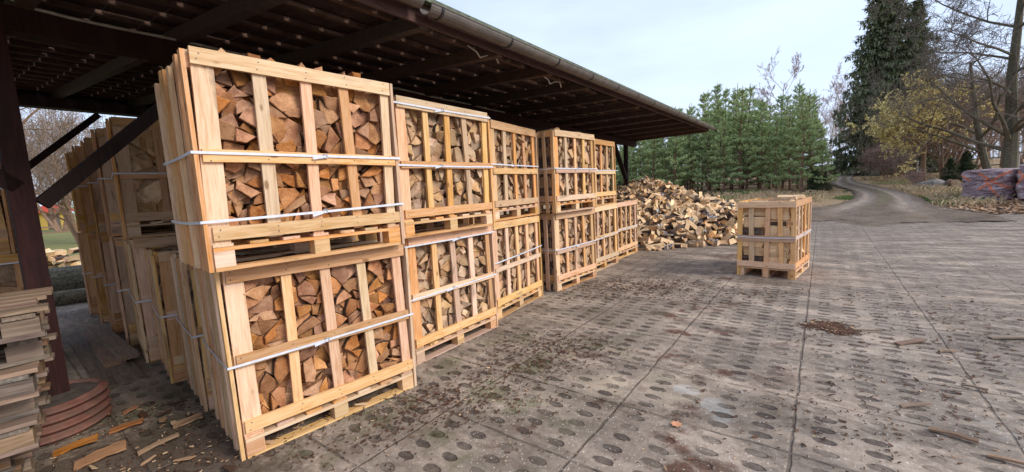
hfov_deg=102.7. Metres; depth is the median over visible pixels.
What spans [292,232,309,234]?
firewood log
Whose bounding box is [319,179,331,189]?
firewood log
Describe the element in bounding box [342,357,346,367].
firewood log
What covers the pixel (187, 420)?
wood offcut
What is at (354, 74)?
firewood log
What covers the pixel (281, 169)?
firewood log
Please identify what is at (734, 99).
pine tree
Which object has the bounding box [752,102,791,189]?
pine tree
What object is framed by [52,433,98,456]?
wood offcut
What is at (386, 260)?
firewood log
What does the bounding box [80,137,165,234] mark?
firewood crate
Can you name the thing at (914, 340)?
wood scrap
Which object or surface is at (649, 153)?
pine tree
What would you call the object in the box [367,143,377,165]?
firewood log
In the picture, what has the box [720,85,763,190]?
pine tree
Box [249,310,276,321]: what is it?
firewood log
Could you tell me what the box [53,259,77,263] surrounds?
split log
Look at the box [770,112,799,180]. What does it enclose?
pine tree
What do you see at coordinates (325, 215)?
firewood log
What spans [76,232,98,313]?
firewood crate
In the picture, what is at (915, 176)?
bare bush
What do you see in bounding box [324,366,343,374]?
firewood log
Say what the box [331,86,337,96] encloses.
firewood log
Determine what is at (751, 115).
pine tree
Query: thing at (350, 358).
firewood log
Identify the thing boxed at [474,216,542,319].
firewood crate
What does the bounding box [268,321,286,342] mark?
firewood log
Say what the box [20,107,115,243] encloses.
bare tree
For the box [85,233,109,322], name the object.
firewood crate
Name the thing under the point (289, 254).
firewood log
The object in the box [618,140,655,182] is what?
pine tree
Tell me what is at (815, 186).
young spruce
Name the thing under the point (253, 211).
firewood log
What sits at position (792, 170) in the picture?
pine tree
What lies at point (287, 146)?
firewood log
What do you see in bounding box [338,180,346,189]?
firewood log
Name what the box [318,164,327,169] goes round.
firewood log
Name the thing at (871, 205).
track
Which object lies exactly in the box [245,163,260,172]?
firewood log
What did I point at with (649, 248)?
split log
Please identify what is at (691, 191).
split log
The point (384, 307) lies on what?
firewood log
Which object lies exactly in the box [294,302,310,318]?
firewood log
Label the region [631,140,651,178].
pine tree
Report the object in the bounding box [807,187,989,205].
green grass
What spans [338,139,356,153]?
firewood log
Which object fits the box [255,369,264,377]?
firewood log
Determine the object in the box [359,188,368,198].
firewood log
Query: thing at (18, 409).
wooden pallet
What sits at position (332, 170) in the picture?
firewood log
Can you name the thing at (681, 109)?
pine tree
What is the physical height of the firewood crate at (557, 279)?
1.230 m
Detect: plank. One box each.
[66,331,147,388]
[82,331,126,367]
[86,323,139,360]
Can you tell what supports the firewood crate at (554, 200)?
on the firewood crate at (557, 279)
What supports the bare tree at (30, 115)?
on the ground at (62, 240)
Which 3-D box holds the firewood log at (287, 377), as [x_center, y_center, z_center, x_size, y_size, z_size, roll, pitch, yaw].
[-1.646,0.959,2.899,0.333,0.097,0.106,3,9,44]
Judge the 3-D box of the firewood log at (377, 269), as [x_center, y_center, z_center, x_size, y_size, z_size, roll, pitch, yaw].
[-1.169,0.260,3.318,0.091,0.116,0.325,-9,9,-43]
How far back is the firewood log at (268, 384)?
2.69 m
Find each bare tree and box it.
[20,107,101,147]
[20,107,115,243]
[23,109,87,231]
[835,7,1023,186]
[839,101,949,176]
[843,0,1023,167]
[854,68,1023,171]
[861,61,1023,168]
[874,71,1023,176]
[966,73,1023,164]
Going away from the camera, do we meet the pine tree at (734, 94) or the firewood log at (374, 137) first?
the firewood log at (374, 137)
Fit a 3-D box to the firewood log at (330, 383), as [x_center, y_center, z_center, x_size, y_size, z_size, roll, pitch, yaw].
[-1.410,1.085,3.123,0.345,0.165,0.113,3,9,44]
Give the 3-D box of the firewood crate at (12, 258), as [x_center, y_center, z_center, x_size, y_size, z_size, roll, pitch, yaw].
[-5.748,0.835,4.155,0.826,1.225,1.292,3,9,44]
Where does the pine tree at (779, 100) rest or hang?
on the ground at (62, 240)
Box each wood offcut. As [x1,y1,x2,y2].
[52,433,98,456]
[73,440,126,470]
[109,418,143,433]
[122,405,137,414]
[137,432,179,455]
[173,412,202,428]
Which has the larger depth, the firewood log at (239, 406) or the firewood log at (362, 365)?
the firewood log at (362, 365)
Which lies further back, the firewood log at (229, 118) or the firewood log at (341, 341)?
the firewood log at (341, 341)
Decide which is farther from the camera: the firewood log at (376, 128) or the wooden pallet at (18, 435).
the firewood log at (376, 128)
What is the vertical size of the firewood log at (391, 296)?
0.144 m
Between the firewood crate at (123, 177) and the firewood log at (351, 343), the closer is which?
the firewood log at (351, 343)
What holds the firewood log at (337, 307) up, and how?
on the firewood log at (340, 319)
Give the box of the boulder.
[913,179,946,186]
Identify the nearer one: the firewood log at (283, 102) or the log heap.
the firewood log at (283, 102)
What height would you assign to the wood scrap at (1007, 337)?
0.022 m
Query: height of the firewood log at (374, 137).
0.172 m
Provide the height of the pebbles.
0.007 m
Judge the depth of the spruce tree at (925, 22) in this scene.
31.35 m
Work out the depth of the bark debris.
3.32 m
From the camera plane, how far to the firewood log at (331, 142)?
2.80 m
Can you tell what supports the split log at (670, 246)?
on the log heap
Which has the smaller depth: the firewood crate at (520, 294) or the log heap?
the firewood crate at (520, 294)
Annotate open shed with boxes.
[0,0,715,395]
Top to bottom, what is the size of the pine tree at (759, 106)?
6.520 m
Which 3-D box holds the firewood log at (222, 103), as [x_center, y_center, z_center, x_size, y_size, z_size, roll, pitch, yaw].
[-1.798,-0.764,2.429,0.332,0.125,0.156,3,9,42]
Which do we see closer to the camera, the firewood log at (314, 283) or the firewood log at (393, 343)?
the firewood log at (314, 283)
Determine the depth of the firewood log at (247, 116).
2.44 m
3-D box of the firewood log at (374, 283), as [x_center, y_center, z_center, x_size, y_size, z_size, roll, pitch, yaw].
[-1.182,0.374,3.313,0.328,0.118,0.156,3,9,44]
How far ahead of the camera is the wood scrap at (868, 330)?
4.08 m
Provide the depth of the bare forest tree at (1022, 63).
29.12 m
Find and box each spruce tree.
[825,0,945,175]
[849,0,977,174]
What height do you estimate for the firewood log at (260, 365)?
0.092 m
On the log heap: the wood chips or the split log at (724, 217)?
the split log at (724, 217)
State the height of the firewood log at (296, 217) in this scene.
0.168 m
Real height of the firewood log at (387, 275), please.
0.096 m
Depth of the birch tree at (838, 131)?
53.13 m
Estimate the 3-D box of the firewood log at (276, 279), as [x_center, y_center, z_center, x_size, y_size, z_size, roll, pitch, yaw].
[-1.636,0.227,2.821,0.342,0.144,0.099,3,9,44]
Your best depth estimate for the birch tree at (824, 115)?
48.88 m
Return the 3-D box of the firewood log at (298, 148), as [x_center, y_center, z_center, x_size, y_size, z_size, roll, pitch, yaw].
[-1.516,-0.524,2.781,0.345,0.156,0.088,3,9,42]
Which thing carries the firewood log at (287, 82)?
on the firewood log at (294, 91)
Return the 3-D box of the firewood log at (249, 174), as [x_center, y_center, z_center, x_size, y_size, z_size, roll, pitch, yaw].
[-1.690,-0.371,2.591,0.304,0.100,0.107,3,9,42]
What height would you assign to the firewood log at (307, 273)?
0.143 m
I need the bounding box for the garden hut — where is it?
[38,205,72,229]
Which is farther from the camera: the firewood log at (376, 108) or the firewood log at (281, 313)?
the firewood log at (376, 108)
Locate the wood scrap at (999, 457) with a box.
[986,453,1023,464]
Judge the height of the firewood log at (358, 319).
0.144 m
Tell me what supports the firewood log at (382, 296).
on the firewood log at (384, 307)
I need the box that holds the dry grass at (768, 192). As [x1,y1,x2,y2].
[694,187,827,202]
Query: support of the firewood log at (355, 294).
on the firewood log at (373, 306)
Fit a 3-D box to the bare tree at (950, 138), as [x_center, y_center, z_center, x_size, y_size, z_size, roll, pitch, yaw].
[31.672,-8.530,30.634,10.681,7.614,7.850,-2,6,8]
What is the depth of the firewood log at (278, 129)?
2.58 m
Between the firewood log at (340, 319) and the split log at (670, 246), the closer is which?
the firewood log at (340, 319)
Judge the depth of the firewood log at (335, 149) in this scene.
2.87 m
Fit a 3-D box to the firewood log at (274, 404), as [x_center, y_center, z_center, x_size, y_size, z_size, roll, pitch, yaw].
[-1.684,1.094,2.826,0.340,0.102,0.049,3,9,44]
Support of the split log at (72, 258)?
on the split log at (76, 263)
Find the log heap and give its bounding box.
[604,177,743,250]
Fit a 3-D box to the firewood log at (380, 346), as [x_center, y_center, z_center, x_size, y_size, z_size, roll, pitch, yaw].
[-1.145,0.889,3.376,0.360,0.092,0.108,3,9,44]
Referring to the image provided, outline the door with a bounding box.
[46,214,61,229]
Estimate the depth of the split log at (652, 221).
10.31 m
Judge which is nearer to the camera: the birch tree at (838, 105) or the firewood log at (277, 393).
the firewood log at (277, 393)
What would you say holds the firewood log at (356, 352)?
on the firewood log at (350, 358)
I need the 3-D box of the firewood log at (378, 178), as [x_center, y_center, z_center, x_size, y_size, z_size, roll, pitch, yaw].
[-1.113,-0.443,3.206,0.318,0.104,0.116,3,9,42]
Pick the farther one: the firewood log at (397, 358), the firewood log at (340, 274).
the firewood log at (397, 358)
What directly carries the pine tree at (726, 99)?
on the ground at (62, 240)
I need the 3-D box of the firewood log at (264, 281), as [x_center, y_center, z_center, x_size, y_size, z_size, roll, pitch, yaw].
[-1.730,0.247,2.775,0.324,0.175,0.144,3,9,44]
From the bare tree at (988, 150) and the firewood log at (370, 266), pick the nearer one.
the firewood log at (370, 266)
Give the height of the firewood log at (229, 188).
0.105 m
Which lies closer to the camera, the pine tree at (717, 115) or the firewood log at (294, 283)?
the firewood log at (294, 283)
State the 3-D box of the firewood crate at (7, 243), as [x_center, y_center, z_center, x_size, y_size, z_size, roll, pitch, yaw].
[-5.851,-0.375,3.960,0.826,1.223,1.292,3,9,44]
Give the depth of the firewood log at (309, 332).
2.88 m
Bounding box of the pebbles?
[465,245,1020,471]
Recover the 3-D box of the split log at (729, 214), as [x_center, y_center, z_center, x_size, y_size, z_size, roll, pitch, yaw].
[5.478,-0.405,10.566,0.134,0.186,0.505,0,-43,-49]
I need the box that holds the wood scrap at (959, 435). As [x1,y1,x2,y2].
[928,427,978,442]
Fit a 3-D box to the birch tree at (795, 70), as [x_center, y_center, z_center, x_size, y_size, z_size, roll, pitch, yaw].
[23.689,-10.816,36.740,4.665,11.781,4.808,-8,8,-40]
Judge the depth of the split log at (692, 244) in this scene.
9.88 m
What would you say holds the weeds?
on the ground at (62, 240)
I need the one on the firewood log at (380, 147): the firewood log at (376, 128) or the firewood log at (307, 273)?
the firewood log at (376, 128)
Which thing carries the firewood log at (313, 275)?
on the crated firewood
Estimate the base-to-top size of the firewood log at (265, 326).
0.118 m
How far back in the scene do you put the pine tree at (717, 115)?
27.34 m
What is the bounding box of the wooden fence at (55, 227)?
[41,225,72,235]
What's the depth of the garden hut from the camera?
37.69 m
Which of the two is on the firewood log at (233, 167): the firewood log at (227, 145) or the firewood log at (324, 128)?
the firewood log at (227, 145)
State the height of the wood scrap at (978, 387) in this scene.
0.022 m
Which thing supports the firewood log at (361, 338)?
on the firewood log at (362, 365)
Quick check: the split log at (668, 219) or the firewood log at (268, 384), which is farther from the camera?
the split log at (668, 219)
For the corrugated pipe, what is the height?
0.268 m
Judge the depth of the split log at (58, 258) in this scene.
11.76 m
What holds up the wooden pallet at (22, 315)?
on the wooden pallet at (16, 353)
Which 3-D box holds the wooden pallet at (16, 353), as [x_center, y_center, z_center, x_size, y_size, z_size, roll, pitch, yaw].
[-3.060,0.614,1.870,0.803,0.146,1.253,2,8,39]
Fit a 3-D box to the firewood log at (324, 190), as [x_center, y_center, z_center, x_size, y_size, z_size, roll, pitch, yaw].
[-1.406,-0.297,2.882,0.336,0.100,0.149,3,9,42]
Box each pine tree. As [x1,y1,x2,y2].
[615,145,622,177]
[616,147,630,187]
[617,146,637,180]
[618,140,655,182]
[628,147,639,180]
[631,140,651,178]
[638,140,660,177]
[640,138,671,182]
[645,139,663,177]
[649,138,670,177]
[654,138,680,185]
[656,137,685,186]
[659,106,695,184]
[672,104,705,189]
[672,108,683,185]
[673,135,697,189]
[677,92,722,191]
[677,136,706,189]
[686,90,725,181]
[686,109,726,193]
[688,103,698,182]
[696,83,738,190]
[703,114,725,190]
[705,103,729,189]
[707,88,733,185]
[707,116,742,191]
[709,83,752,189]
[716,95,751,186]
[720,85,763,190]
[725,82,773,189]
[725,104,764,189]
[743,99,781,188]
[744,114,773,188]
[750,97,770,179]
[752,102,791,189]
[758,114,794,191]
[759,112,790,186]
[765,95,787,183]
[768,103,808,191]
[769,91,806,188]
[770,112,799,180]
[774,93,827,192]
[782,87,819,188]
[790,112,814,178]
[791,80,808,182]
[792,90,837,181]
[794,103,832,174]
[799,91,828,179]
[806,126,840,187]
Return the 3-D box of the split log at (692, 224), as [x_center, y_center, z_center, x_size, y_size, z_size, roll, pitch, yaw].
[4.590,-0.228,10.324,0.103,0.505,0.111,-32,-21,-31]
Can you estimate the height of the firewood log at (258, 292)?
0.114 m
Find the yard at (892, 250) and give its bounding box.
[32,214,1023,471]
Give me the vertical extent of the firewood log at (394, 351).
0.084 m
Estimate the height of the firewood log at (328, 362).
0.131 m
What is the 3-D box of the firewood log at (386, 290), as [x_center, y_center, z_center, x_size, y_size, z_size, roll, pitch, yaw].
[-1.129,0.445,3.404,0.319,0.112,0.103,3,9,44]
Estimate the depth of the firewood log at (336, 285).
2.98 m
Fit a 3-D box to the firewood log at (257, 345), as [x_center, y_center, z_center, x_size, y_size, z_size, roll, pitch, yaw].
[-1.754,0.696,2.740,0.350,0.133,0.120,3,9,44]
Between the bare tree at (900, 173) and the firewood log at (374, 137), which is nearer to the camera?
the firewood log at (374, 137)
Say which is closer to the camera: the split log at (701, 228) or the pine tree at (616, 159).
the split log at (701, 228)
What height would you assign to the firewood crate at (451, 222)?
1.226 m
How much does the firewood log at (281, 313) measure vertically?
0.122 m
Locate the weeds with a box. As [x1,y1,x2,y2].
[697,189,766,200]
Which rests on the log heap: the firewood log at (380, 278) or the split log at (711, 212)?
the split log at (711, 212)
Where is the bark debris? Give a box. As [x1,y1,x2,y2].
[52,253,1023,471]
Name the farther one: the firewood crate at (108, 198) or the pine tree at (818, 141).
the pine tree at (818, 141)
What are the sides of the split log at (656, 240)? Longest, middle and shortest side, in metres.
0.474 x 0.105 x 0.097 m
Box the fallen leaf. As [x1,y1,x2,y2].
[670,421,681,426]
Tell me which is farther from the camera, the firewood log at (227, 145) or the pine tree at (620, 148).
the pine tree at (620, 148)
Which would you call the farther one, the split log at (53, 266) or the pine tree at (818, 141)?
the pine tree at (818, 141)
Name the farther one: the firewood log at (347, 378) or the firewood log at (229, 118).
the firewood log at (347, 378)
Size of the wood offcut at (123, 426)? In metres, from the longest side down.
0.188 x 0.056 x 0.026 m
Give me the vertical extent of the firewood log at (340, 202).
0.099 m
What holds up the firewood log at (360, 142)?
in the firewood crate at (206, 233)
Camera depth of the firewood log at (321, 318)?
2.93 m
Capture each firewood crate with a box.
[0,164,15,253]
[0,250,23,290]
[65,152,85,231]
[71,146,165,232]
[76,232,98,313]
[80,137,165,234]
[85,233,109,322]
[90,128,174,235]
[96,234,124,332]
[104,117,175,238]
[109,236,138,345]
[122,235,176,362]
[144,244,186,383]
[154,45,404,272]
[168,238,340,411]
[193,239,416,460]
[358,95,494,238]
[358,224,497,365]
[457,119,538,221]
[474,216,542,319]
[521,129,596,213]
[521,208,596,291]
[550,139,615,207]
[561,203,618,270]
[613,200,637,258]
[737,196,811,279]
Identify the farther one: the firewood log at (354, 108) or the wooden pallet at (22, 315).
the firewood log at (354, 108)
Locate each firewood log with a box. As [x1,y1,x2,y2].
[187,74,214,86]
[190,82,225,96]
[213,67,221,77]
[215,70,232,88]
[216,96,230,112]
[219,112,238,127]
[219,119,234,141]
[221,140,243,149]
[224,162,244,173]
[224,167,232,182]
[226,69,248,87]
[226,184,233,192]
[227,189,246,202]
[227,200,231,214]
[228,215,238,225]
[229,199,244,217]
[233,128,255,144]
[234,89,248,97]
[234,100,253,115]
[234,180,260,198]
[234,378,263,401]
[236,106,255,129]
[237,81,252,97]
[237,122,254,135]
[237,396,261,414]
[238,216,248,238]
[243,168,260,183]
[243,192,264,204]
[243,205,265,220]
[243,285,270,301]
[244,53,260,58]
[244,141,258,150]
[244,174,262,188]
[244,279,258,291]
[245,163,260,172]
[246,73,272,97]
[246,296,259,309]
[247,215,263,224]
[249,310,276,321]
[250,321,261,335]
[251,258,273,285]
[251,294,273,313]
[251,333,257,344]
[252,334,263,349]
[253,203,265,211]
[255,360,265,369]
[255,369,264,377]
[256,372,263,383]
[257,320,279,334]
[259,371,277,395]
[260,399,268,408]
[261,405,268,413]
[262,212,288,237]
[263,317,283,343]
[264,257,279,282]
[266,76,275,94]
[268,92,300,112]
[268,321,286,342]
[268,339,286,345]
[269,103,287,118]
[269,283,280,300]
[269,393,278,410]
[270,115,286,143]
[270,385,285,407]
[272,355,289,384]
[273,253,299,257]
[273,295,283,310]
[274,77,289,94]
[275,142,296,151]
[275,282,297,303]
[276,150,293,168]
[276,164,292,174]
[276,172,283,187]
[277,274,296,286]
[278,119,302,143]
[278,188,299,207]
[279,174,294,187]
[279,311,297,319]
[281,195,305,212]
[282,79,298,86]
[282,108,301,119]
[282,371,290,381]
[286,386,292,404]
[289,86,299,95]
[292,169,307,189]
[292,208,301,220]
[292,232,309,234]
[292,272,304,283]
[294,280,315,295]
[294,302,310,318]
[295,146,302,152]
[295,169,307,187]
[296,312,309,326]
[297,295,316,304]
[297,315,320,335]
[298,203,311,219]
[298,328,313,337]
[299,346,317,361]
[300,131,304,142]
[301,109,327,128]
[301,357,315,381]
[302,378,322,395]
[304,278,319,294]
[305,186,332,196]
[305,252,315,275]
[306,272,319,279]
[310,303,319,314]
[310,312,324,321]
[311,83,326,97]
[312,356,326,369]
[313,323,322,334]
[314,294,335,303]
[314,346,329,362]
[315,125,330,134]
[315,129,326,149]
[316,100,339,124]
[317,277,341,293]
[317,302,323,315]
[318,96,337,114]
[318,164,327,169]
[319,126,339,153]
[319,166,328,178]
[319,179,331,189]
[319,375,327,392]
[321,193,335,205]
[321,313,338,329]
[322,208,329,217]
[323,343,342,358]
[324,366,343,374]
[325,86,332,96]
[326,351,342,366]
[327,378,333,388]
[328,179,338,191]
[329,141,340,153]
[329,167,336,178]
[330,266,348,283]
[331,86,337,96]
[331,123,353,138]
[333,289,351,304]
[334,304,342,314]
[335,87,353,100]
[335,167,347,180]
[335,195,345,207]
[336,314,346,326]
[337,190,349,198]
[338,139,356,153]
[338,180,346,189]
[339,336,347,346]
[340,204,350,215]
[341,196,350,205]
[341,276,357,292]
[342,334,359,350]
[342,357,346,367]
[342,369,354,383]
[343,298,356,315]
[345,310,360,324]
[345,369,358,379]
[346,72,360,77]
[346,352,355,365]
[347,264,355,278]
[349,103,359,113]
[350,290,358,298]
[350,313,361,324]
[350,348,362,357]
[351,110,364,128]
[352,91,371,112]
[353,122,368,139]
[353,132,372,149]
[354,299,378,311]
[355,148,372,154]
[355,347,367,372]
[356,292,377,303]
[357,332,365,349]
[358,176,375,186]
[359,165,381,176]
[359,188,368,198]
[361,191,374,206]
[362,370,378,376]
[364,93,378,108]
[364,223,383,226]
[365,205,385,223]
[365,260,379,271]
[366,109,378,122]
[366,271,374,283]
[367,122,380,145]
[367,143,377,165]
[368,182,384,194]
[368,277,382,292]
[371,124,380,135]
[371,193,384,204]
[371,262,381,275]
[372,172,383,184]
[373,104,378,120]
[373,242,389,263]
[373,310,382,316]
[373,327,383,338]
[374,274,383,283]
[375,152,382,172]
[375,290,388,303]
[375,340,388,354]
[377,141,381,151]
[377,284,390,295]
[377,347,388,362]
[377,359,397,369]
[378,301,395,312]
[382,329,390,340]
[383,260,391,271]
[383,267,391,279]
[386,356,400,361]
[387,337,399,347]
[388,347,400,355]
[389,285,394,299]
[390,323,398,339]
[421,200,426,216]
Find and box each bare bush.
[854,143,920,178]
[902,169,928,183]
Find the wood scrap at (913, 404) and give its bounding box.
[899,402,930,407]
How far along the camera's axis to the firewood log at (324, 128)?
2.77 m
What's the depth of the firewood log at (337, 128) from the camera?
2.86 m
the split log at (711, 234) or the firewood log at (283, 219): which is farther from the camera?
the split log at (711, 234)
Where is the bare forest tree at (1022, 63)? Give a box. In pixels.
[980,57,1023,166]
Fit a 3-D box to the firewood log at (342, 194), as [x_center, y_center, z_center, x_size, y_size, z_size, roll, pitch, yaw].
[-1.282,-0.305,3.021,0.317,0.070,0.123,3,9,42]
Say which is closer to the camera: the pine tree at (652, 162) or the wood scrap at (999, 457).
the wood scrap at (999, 457)
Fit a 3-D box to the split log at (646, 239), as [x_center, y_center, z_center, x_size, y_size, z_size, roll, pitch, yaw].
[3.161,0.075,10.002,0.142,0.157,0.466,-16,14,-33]
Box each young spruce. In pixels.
[800,166,827,192]
[819,168,833,190]
[940,158,961,180]
[956,150,979,181]
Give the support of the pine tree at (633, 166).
on the ground at (62, 240)
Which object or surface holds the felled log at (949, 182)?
on the ground at (62, 240)
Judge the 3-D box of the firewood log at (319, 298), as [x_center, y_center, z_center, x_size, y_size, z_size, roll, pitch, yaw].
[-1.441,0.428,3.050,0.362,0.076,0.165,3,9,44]
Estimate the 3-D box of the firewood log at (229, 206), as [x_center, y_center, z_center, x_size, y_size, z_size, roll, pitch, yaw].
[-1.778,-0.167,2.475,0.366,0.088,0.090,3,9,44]
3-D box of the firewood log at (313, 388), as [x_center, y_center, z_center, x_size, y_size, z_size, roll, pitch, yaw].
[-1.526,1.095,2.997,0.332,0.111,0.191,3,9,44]
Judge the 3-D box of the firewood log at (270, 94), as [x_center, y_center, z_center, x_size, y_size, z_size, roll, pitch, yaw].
[-1.645,-0.957,2.587,0.339,0.197,0.145,3,9,42]
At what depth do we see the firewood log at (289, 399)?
2.81 m
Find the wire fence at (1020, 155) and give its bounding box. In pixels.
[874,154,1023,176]
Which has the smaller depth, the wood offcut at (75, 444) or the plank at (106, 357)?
the wood offcut at (75, 444)
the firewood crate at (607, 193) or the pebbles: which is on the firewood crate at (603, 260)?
the firewood crate at (607, 193)
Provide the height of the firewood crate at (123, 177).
1.222 m
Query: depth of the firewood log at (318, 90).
2.73 m
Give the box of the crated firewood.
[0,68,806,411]
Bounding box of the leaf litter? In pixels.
[899,187,1023,214]
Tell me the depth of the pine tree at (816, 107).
26.58 m
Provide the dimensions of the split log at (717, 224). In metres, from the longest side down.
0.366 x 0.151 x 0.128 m
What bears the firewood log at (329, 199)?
in the firewood crate at (206, 233)
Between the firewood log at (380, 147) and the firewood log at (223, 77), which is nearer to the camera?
the firewood log at (223, 77)
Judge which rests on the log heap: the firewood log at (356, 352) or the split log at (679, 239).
the split log at (679, 239)
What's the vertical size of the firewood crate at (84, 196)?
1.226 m
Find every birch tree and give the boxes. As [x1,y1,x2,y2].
[749,46,803,116]
[804,61,849,173]
[819,106,837,163]
[820,95,847,162]
[822,79,853,164]
[823,91,848,144]
[829,115,851,153]
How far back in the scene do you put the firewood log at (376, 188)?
3.10 m
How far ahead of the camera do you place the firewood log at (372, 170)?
3.04 m
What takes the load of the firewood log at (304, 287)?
on the firewood log at (309, 299)
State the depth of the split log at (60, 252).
12.15 m
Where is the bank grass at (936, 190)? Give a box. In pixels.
[861,173,1015,206]
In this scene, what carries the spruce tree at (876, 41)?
on the ground at (62, 240)
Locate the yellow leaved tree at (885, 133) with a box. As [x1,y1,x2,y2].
[845,69,1001,180]
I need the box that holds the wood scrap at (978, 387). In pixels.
[961,383,988,390]
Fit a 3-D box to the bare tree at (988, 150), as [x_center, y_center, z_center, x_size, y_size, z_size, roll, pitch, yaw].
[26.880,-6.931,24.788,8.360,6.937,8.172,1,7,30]
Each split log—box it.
[46,251,55,255]
[48,264,59,267]
[51,255,68,260]
[53,250,66,255]
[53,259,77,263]
[58,261,76,266]
[63,254,79,261]
[68,247,78,253]
[70,261,80,265]
[626,194,635,199]
[638,236,650,242]
[638,246,645,249]
[639,221,649,229]
[641,230,652,235]
[646,242,665,250]
[649,218,656,225]
[651,238,660,241]
[665,212,680,222]
[666,244,673,248]
[667,229,680,237]
[672,237,682,242]
[679,207,685,213]
[680,194,687,200]
[685,189,693,195]
[685,242,698,246]
[686,219,697,229]
[688,240,704,246]
[695,202,704,208]
[695,229,701,236]
[697,226,704,235]
[701,196,716,201]
[703,207,713,214]
[704,239,714,244]
[706,211,720,222]
[707,218,716,221]
[707,231,716,237]
[712,221,720,228]
[717,215,726,221]
[720,211,733,224]
[726,238,736,244]
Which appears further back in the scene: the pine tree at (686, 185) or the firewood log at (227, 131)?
the pine tree at (686, 185)
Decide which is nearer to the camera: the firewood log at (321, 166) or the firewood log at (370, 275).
the firewood log at (321, 166)
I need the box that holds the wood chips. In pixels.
[41,395,371,471]
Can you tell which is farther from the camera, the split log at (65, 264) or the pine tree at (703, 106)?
the pine tree at (703, 106)
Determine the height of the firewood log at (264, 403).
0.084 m
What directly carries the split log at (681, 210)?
on the log heap
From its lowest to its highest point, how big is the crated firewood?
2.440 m
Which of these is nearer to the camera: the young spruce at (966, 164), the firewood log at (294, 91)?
the firewood log at (294, 91)
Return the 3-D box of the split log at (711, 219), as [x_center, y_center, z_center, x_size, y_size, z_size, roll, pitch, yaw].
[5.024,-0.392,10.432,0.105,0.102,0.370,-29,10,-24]
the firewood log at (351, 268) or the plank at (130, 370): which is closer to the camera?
the firewood log at (351, 268)
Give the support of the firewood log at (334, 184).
in the firewood crate at (206, 233)
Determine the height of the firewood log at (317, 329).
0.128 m
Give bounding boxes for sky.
[19,0,1023,212]
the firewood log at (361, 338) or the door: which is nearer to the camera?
the firewood log at (361, 338)
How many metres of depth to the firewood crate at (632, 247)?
9.21 m
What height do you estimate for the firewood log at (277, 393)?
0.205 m
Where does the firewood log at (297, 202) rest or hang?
in the firewood crate at (206, 233)
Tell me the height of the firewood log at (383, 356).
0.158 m
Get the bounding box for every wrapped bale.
[961,168,1019,199]
[1016,164,1023,200]
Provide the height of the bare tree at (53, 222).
9.712 m
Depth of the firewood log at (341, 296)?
3.00 m
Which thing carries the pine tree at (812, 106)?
on the ground at (62, 240)
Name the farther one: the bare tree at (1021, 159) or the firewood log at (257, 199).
the bare tree at (1021, 159)
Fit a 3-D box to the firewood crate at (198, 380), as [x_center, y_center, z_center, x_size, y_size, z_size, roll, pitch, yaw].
[-2.262,0.684,3.838,0.826,1.228,1.292,3,9,44]
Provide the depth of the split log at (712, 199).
11.64 m
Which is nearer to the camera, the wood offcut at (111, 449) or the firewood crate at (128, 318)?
the wood offcut at (111, 449)
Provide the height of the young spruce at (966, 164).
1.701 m
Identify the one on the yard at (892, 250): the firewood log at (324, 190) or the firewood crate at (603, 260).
the firewood crate at (603, 260)
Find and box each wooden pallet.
[0,286,52,343]
[0,323,49,368]
[0,332,57,405]
[0,376,50,458]
[0,378,38,422]
[0,456,14,471]
[10,424,42,471]
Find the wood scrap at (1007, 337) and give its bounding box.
[987,335,1023,338]
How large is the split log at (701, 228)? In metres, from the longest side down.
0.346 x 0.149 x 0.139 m
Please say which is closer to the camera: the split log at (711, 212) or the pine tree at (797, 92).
the split log at (711, 212)
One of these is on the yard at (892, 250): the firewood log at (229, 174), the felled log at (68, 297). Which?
the felled log at (68, 297)
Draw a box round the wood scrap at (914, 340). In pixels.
[894,338,926,345]
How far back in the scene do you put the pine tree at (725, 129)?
29.92 m
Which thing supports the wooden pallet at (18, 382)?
on the wooden pallet at (18, 409)
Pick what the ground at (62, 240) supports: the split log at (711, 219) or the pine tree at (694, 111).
the pine tree at (694, 111)
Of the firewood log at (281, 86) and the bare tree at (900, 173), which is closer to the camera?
the firewood log at (281, 86)
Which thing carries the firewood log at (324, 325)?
on the firewood log
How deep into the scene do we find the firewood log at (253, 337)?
2.61 m
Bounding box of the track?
[806,172,1016,225]
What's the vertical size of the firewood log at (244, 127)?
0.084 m
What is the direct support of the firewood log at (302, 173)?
in the firewood crate at (206, 233)
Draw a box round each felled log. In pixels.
[49,265,84,291]
[53,288,87,306]
[946,179,960,185]
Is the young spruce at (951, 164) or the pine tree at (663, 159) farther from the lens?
the pine tree at (663, 159)
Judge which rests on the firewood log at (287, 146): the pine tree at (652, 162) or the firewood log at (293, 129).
the firewood log at (293, 129)
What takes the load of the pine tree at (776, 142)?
on the ground at (62, 240)
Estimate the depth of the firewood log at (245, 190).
2.44 m
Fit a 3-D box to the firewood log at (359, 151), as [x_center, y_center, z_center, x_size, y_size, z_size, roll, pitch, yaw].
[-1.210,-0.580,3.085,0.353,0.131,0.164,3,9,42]
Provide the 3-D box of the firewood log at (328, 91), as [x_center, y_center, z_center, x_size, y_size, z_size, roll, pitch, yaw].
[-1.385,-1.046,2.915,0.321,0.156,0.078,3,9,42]
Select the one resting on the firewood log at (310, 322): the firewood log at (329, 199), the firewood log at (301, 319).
the firewood log at (301, 319)
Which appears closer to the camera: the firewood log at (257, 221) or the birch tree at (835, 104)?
the firewood log at (257, 221)
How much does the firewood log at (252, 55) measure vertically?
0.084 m
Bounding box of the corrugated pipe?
[39,378,112,447]
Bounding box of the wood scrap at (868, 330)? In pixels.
[854,329,881,331]
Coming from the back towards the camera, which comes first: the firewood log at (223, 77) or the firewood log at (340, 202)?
the firewood log at (340, 202)
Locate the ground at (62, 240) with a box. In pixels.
[16,158,1023,260]
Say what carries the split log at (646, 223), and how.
on the log heap
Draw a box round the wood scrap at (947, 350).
[938,349,957,351]
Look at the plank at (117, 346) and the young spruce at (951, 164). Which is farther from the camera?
the young spruce at (951, 164)
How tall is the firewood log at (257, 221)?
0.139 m

